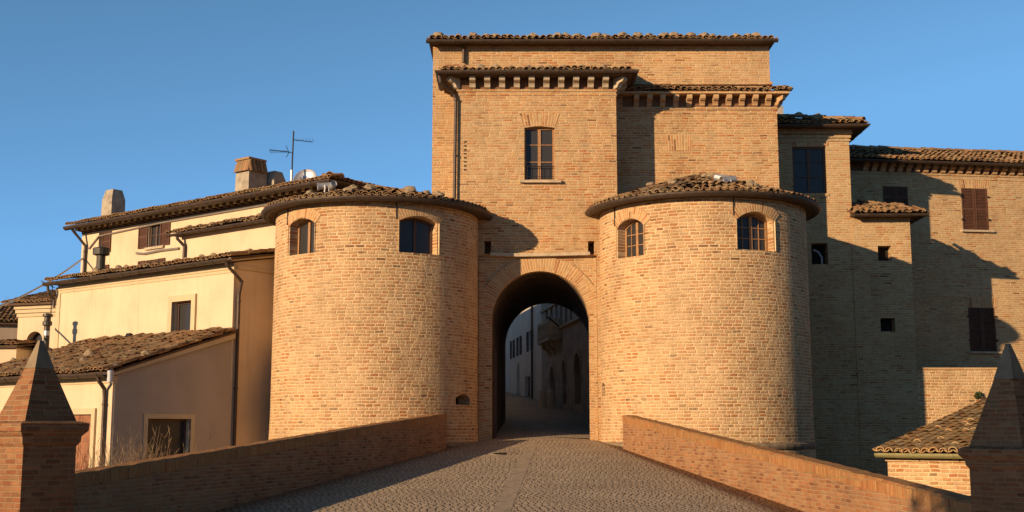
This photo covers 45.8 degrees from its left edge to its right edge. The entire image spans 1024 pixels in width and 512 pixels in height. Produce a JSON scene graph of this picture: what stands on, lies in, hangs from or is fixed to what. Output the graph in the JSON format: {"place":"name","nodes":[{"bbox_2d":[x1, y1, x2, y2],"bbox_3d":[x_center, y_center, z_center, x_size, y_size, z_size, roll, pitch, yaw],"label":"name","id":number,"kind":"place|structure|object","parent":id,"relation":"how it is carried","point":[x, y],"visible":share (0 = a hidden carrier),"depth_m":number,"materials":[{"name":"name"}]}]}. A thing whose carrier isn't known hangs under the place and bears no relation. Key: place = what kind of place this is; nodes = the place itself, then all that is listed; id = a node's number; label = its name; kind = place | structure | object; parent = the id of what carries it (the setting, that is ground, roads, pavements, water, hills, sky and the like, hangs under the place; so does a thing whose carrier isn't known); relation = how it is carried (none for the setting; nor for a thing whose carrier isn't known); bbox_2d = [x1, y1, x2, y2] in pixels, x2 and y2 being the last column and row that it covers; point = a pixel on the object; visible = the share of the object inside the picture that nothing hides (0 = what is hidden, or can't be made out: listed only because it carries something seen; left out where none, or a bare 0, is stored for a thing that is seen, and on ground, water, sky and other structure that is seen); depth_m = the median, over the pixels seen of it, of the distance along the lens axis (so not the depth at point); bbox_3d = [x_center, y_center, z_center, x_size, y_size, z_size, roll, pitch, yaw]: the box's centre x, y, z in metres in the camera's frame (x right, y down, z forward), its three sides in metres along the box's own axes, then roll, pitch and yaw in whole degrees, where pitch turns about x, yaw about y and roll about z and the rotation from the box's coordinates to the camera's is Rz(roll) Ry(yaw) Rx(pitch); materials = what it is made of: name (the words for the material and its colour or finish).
{"place":"outdoors","nodes":[
{"label":"outdoors","id":0,"kind":"place"},
{"bbox_2d":[0,289,56,349],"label":"cream house","id":1,"kind":"structure","parent":0,"point":[31,310],"depth_m":50.56,"materials":[{"name":"paint"}]},
{"bbox_2d":[32,332,41,347],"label":"window","id":2,"kind":"structure","parent":1,"relation":"in","point":[37,336],"depth_m":50.79,"materials":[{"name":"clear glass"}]},
{"bbox_2d":[213,437,803,511],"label":"road","id":3,"kind":"structure","parent":0,"point":[573,475],"depth_m":24.21,"materials":[{"name":"grey stone"}]},
{"bbox_2d":[0,340,89,511],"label":"obelisk pillar","id":4,"kind":"structure","parent":3,"relation":"on","point":[43,431],"depth_m":12.65,"materials":[{"name":"brick"}]},
{"bbox_2d":[73,414,446,511],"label":"parapet wall","id":5,"kind":"structure","parent":3,"relation":"on","point":[212,480],"depth_m":22.45,"materials":[{"name":"red brick"}]},
{"bbox_2d":[491,452,518,454],"bbox_3d":[-0.140,5.190,31.685,0.840,0.059,0.840,0,-4,0],"label":"manhole cover","id":6,"kind":"object","parent":3,"relation":"on","point":[502,453],"visible":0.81,"depth_m":31.71,"materials":[{"name":"metal"}]},
{"bbox_2d":[492,442,537,511],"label":"drainage strip","id":7,"kind":"object","parent":3,"relation":"on","point":[505,502],"visible":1,"depth_m":24.89,"materials":[{"name":"stone"}]},
{"bbox_2d":[622,415,971,511],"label":"parapet wall","id":8,"kind":"structure","parent":3,"relation":"on","point":[802,483],"depth_m":22.10,"materials":[{"name":"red brick"}]},
{"bbox_2d":[957,344,1023,511],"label":"obelisk pillar","id":9,"kind":"structure","parent":3,"relation":"on","point":[992,455],"depth_m":14.47,"materials":[{"name":"brick"}]},
{"bbox_2d":[0,0,1023,304],"label":"sky","id":10,"kind":"structure","parent":0,"point":[156,102],"materials":[{"name":"blue"}]},
{"bbox_2d":[493,392,589,438],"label":"street","id":11,"kind":"structure","parent":0,"point":[527,417],"depth_m":46.22,"materials":[{"name":"grey stone"}]},
{"bbox_2d":[506,304,541,399],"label":"white townhouse","id":12,"kind":"structure","parent":11,"relation":"on","point":[523,363],"depth_m":71.21,"materials":[{"name":"paint"}]},
{"bbox_2d":[528,377,529,396],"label":"door","id":13,"kind":"structure","parent":12,"relation":"in","point":[528,377],"depth_m":70.74,"materials":[{"name":"brown wood"}]},
{"bbox_2d":[539,389,546,406],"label":"bollard","id":14,"kind":"object","parent":11,"relation":"on","point":[542,398],"visible":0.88,"depth_m":58.46,"materials":[{"name":"grey stone"}]},
{"bbox_2d":[537,106,782,438],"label":"stone palace","id":15,"kind":"structure","parent":11,"relation":"on","point":[562,338],"depth_m":57.60,"materials":[{"name":"brick"}]},
{"bbox_3d":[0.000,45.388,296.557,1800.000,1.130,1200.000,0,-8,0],"label":"ground","id":16,"kind":"structure","parent":0,"visible":0},
{"bbox_2d":[0,305,17,339],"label":"shaded house","id":17,"kind":"structure","parent":16,"relation":"on","point":[8,323],"depth_m":55.99,"materials":[{"name":"brown paint"}]},
{"bbox_2d":[0,339,38,362],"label":"tiled house","id":18,"kind":"structure","parent":16,"relation":"on","point":[10,349],"depth_m":49.00,"materials":[{"name":"beige paint"}]},
{"bbox_2d":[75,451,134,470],"bbox_3d":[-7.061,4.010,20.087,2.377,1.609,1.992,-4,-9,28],"label":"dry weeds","id":19,"kind":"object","parent":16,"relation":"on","point":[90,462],"visible":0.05,"depth_m":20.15,"materials":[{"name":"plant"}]},
{"bbox_2d":[75,443,159,469],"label":"dry weeds","id":20,"kind":"object","parent":16,"relation":"on","point":[86,467],"visible":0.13,"depth_m":20.50,"materials":[{"name":"plant"}]},
{"bbox_2d":[0,313,237,470],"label":"cream annex","id":21,"kind":"object","parent":16,"relation":"on","point":[177,383],"visible":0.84,"depth_m":35.66,"materials":[{"name":"paint"}]},
{"bbox_2d":[74,414,82,470],"bbox_3d":[-12.604,5.293,35.015,0.633,2.420,0.072,-6,-10,37],"label":"door","id":22,"kind":"structure","parent":21,"relation":"in","point":[78,417],"depth_m":34.82,"materials":[{"name":"brown wood"}]},
{"bbox_2d":[80,414,90,469],"bbox_3d":[-12.095,5.236,34.625,0.633,2.420,0.072,-6,-10,37],"label":"door","id":23,"kind":"structure","parent":21,"relation":"in","point":[85,439],"depth_m":34.64,"materials":[{"name":"brown wood"}]},
{"bbox_2d":[83,350,93,355],"bbox_3d":[-13.016,3.012,37.308,0.314,0.224,0.294,13,-17,-6],"label":"roof stone","id":24,"kind":"object","parent":21,"relation":"on","point":[88,352],"visible":0.76,"depth_m":37.20,"materials":[{"name":"beige stone"}]},
{"bbox_2d":[107,364,118,381],"bbox_3d":[-11.076,3.270,33.788,0.176,0.506,0.436,-6,-10,38],"label":"wall lamp","id":25,"kind":"object","parent":21,"relation":"attached to","point":[110,375],"visible":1,"depth_m":33.61,"materials":[{"name":"grey metal"}]},
{"bbox_2d":[141,350,150,356],"bbox_3d":[-10.468,2.786,34.672,0.292,0.201,0.299,3,-9,-18],"label":"roof stone","id":26,"kind":"object","parent":21,"relation":"on","point":[144,353],"visible":1,"depth_m":34.57,"materials":[{"name":"beige stone"}]},
{"bbox_2d":[147,419,186,458],"bbox_3d":[-10.187,5.414,35.480,0.060,1.289,1.508,-6,-10,37],"label":"window","id":27,"kind":"structure","parent":21,"relation":"in","point":[177,427],"depth_m":35.59,"materials":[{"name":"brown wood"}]},
{"bbox_2d":[75,423,213,468],"bbox_3d":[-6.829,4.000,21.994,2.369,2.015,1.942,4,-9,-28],"label":"dry weeds","id":28,"kind":"object","parent":16,"relation":"on","point":[142,455],"visible":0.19,"depth_m":22.06,"materials":[{"name":"plant"}]},
{"bbox_2d":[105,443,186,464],"bbox_3d":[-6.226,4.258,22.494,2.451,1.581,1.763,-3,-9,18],"label":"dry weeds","id":29,"kind":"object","parent":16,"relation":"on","point":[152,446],"visible":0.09,"depth_m":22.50,"materials":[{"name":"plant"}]},
{"bbox_2d":[42,247,274,445],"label":"cream house","id":30,"kind":"structure","parent":16,"relation":"on","point":[225,290],"depth_m":38.84,"materials":[{"name":"paint"}]},
{"bbox_2d":[177,301,190,330],"bbox_3d":[-10.507,2.004,39.289,1.002,1.050,0.060,-6,-10,37],"label":"window","id":31,"kind":"structure","parent":30,"relation":"in","point":[184,308],"depth_m":39.43,"materials":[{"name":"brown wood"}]},
{"bbox_2d":[63,156,377,278],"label":"tall cream house","id":32,"kind":"structure","parent":16,"relation":"on","point":[159,233],"depth_m":46.89,"materials":[{"name":"paint"}]},
{"bbox_2d":[0,258,82,306],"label":"overhead cable","id":33,"kind":"object","parent":32,"relation":"attached to","point":[27,293],"visible":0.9,"depth_m":46.01,"materials":[{"name":"grey metal"}]},
{"bbox_2d":[41,280,54,313],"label":"roof aerial","id":34,"kind":"object","parent":32,"relation":"attached to","point":[51,298],"visible":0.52,"depth_m":47.23,"materials":[{"name":"metal"}]},
{"bbox_2d":[150,224,159,246],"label":"window","id":35,"kind":"structure","parent":32,"relation":"in","point":[155,229],"depth_m":49.05,"materials":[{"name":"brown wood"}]},
{"bbox_2d":[270,131,312,180],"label":"tv antenna","id":36,"kind":"object","parent":32,"relation":"attached to","point":[291,172],"visible":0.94,"depth_m":45.01,"materials":[{"name":"metal"}]},
{"bbox_2d":[293,169,316,180],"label":"satellite dish","id":37,"kind":"object","parent":32,"relation":"attached to","point":[305,174],"visible":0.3,"depth_m":45.35,"materials":[{"name":"grey metal"}]},
{"bbox_2d":[261,185,492,447],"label":"round tower","id":38,"kind":"structure","parent":16,"relation":"on","point":[375,309],"depth_m":35.12,"materials":[{"name":"brick"}]},
{"bbox_2d":[288,220,315,255],"bbox_3d":[-6.097,-0.550,35.857,1.446,1.054,0.370,-7,-11,39],"label":"window","id":39,"kind":"structure","parent":38,"relation":"in","point":[306,245],"depth_m":36.07,"materials":[{"name":"brown wood"}]},
{"bbox_2d":[317,182,330,191],"bbox_3d":[-5.638,-2.060,36.470,0.458,0.340,0.265,2,-9,-15],"label":"spotlight","id":40,"kind":"object","parent":38,"relation":"on","point":[322,186],"visible":0.95,"depth_m":36.39,"materials":[{"name":"grey metal"}]},
{"bbox_2d":[328,180,336,190],"bbox_3d":[-5.412,-2.083,36.468,0.223,0.348,0.395,5,-9,-30],"label":"spotlight","id":41,"kind":"object","parent":38,"relation":"on","point":[333,184],"visible":0.91,"depth_m":36.41,"materials":[{"name":"grey metal"}]},
{"bbox_2d":[343,187,352,191],"bbox_3d":[-4.783,-1.938,35.354,0.325,0.164,0.246,4,3,23],"label":"roof stone","id":42,"kind":"object","parent":38,"relation":"on","point":[348,188],"visible":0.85,"depth_m":35.27,"materials":[{"name":"beige stone"}]},
{"bbox_2d":[364,184,375,189],"bbox_3d":[-4.260,-2.058,36.333,0.345,0.197,0.338,13,12,31],"label":"roof stone","id":43,"kind":"object","parent":38,"relation":"on","point":[368,187],"visible":0.87,"depth_m":36.23,"materials":[{"name":"beige stone"}]},
{"bbox_2d":[404,186,416,192],"bbox_3d":[-3.001,-1.928,35.855,0.361,0.230,0.330,-12,-15,-16],"label":"roof stone","id":44,"kind":"object","parent":38,"relation":"on","point":[410,189],"visible":0.73,"depth_m":35.73,"materials":[{"name":"beige stone"}]},
{"bbox_2d":[398,219,438,254],"bbox_3d":[-2.776,-0.583,35.576,1.518,1.070,0.370,5,-9,-29],"label":"window","id":45,"kind":"structure","parent":38,"relation":"in","point":[416,235],"depth_m":35.71,"materials":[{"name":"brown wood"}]},
{"bbox_2d":[426,34,792,440],"bbox_3d":[3.188,0.646,42.568,12.126,17.493,10.670,0,-8,0],"label":"gatehouse","id":46,"kind":"object","parent":16,"relation":"on","point":[535,161],"visible":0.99,"depth_m":38.77,"materials":[{"name":"beige brick"}]},
{"bbox_2d":[433,32,443,38],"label":"roof stone","id":47,"kind":"object","parent":46,"relation":"on","point":[438,33],"visible":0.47,"depth_m":40.81,"materials":[{"name":"beige stone"}]},
{"bbox_2d":[520,128,560,182],"bbox_3d":[0.901,-3.203,38.498,1.297,1.831,0.370,0,-8,0],"label":"window","id":48,"kind":"structure","parent":46,"relation":"in","point":[538,142],"depth_m":38.66,"materials":[{"name":"brown wood"}]},
{"bbox_2d":[591,32,601,38],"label":"roof stone","id":49,"kind":"object","parent":46,"relation":"on","point":[596,34],"visible":0.53,"depth_m":40.80,"materials":[{"name":"beige stone"}]},
{"bbox_2d":[618,31,626,38],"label":"roof stone","id":50,"kind":"object","parent":46,"relation":"on","point":[624,33],"visible":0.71,"depth_m":40.58,"materials":[{"name":"beige stone"}]},
{"bbox_2d":[633,32,641,38],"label":"roof stone","id":51,"kind":"object","parent":46,"relation":"on","point":[637,33],"visible":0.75,"depth_m":40.58,"materials":[{"name":"beige stone"}]},
{"bbox_2d":[585,173,820,458],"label":"round tower","id":52,"kind":"structure","parent":16,"relation":"on","point":[704,310],"depth_m":35.07,"materials":[{"name":"brick"}]},
{"bbox_2d":[616,220,644,258],"bbox_3d":[3.661,-0.515,36.203,0.370,1.132,1.448,7,-11,-40],"label":"window","id":53,"kind":"structure","parent":52,"relation":"in","point":[635,231],"depth_m":36.42,"materials":[{"name":"brown wood"}]},
{"bbox_2d":[706,172,714,179],"bbox_3d":[6.098,-2.440,37.099,0.309,0.196,0.342,21,-31,-23],"label":"roof stone","id":54,"kind":"object","parent":52,"relation":"on","point":[710,175],"visible":0.73,"depth_m":36.99,"materials":[{"name":"beige stone"}]},
{"bbox_2d":[713,173,730,180],"bbox_3d":[6.295,-2.283,36.298,0.542,0.422,0.307,-5,-9,30],"label":"spotlight","id":55,"kind":"object","parent":52,"relation":"on","point":[716,176],"visible":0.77,"depth_m":36.28,"materials":[{"name":"grey metal"}]},
{"bbox_2d":[719,175,736,183],"bbox_3d":[6.451,-2.212,36.088,0.535,0.403,0.307,3,-9,-20],"label":"spotlight","id":56,"kind":"object","parent":52,"relation":"on","point":[727,179],"visible":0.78,"depth_m":36.02,"materials":[{"name":"grey metal"}]},
{"bbox_2d":[746,182,753,186],"bbox_3d":[6.943,-2.071,35.320,0.252,0.180,0.253,-2,-9,17],"label":"roof stone","id":57,"kind":"object","parent":52,"relation":"on","point":[749,184],"visible":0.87,"depth_m":35.23,"materials":[{"name":"beige stone"}]},
{"bbox_2d":[736,214,775,250],"bbox_3d":[7.051,-0.686,35.351,1.447,1.101,0.370,3,-9,-20],"label":"window","id":58,"kind":"structure","parent":52,"relation":"in","point":[752,229],"depth_m":35.49,"materials":[{"name":"brown wood"}]},
{"bbox_2d":[777,114,928,475],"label":"brick house","id":59,"kind":"structure","parent":16,"relation":"on","point":[863,354],"depth_m":41.17,"materials":[{"name":"brown brick"}]},
{"bbox_2d":[794,112,802,116],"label":"roof stone","id":60,"kind":"object","parent":59,"relation":"on","point":[798,114],"visible":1,"depth_m":42.01,"materials":[{"name":"stone"}]},
{"bbox_2d":[792,147,828,195],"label":"window","id":61,"kind":"structure","parent":59,"relation":"in","point":[809,172],"depth_m":41.95,"materials":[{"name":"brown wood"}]},
{"bbox_2d":[811,113,821,120],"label":"roof stone","id":62,"kind":"object","parent":59,"relation":"on","point":[817,116],"visible":0.95,"depth_m":41.95,"materials":[{"name":"grey stone"}]},
{"bbox_2d":[872,398,986,495],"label":"brick outbuilding","id":63,"kind":"structure","parent":16,"relation":"on","point":[927,454],"depth_m":28.68,"materials":[{"name":"brick"}]},
{"bbox_2d":[849,144,1023,367],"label":"brick palace","id":64,"kind":"structure","parent":16,"relation":"on","point":[967,243],"depth_m":45.63,"materials":[{"name":"brown brick"}]},
{"bbox_2d":[917,368,1023,426],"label":"garden wall","id":65,"kind":"structure","parent":16,"relation":"on","point":[942,392],"depth_m":40.76,"materials":[{"name":"brick"}]},
{"bbox_2d":[974,391,982,399],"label":"wall plant","id":66,"kind":"object","parent":65,"relation":"attached to","point":[977,393],"depth_m":40.59,"materials":[{"name":"green plant"}]}
]}

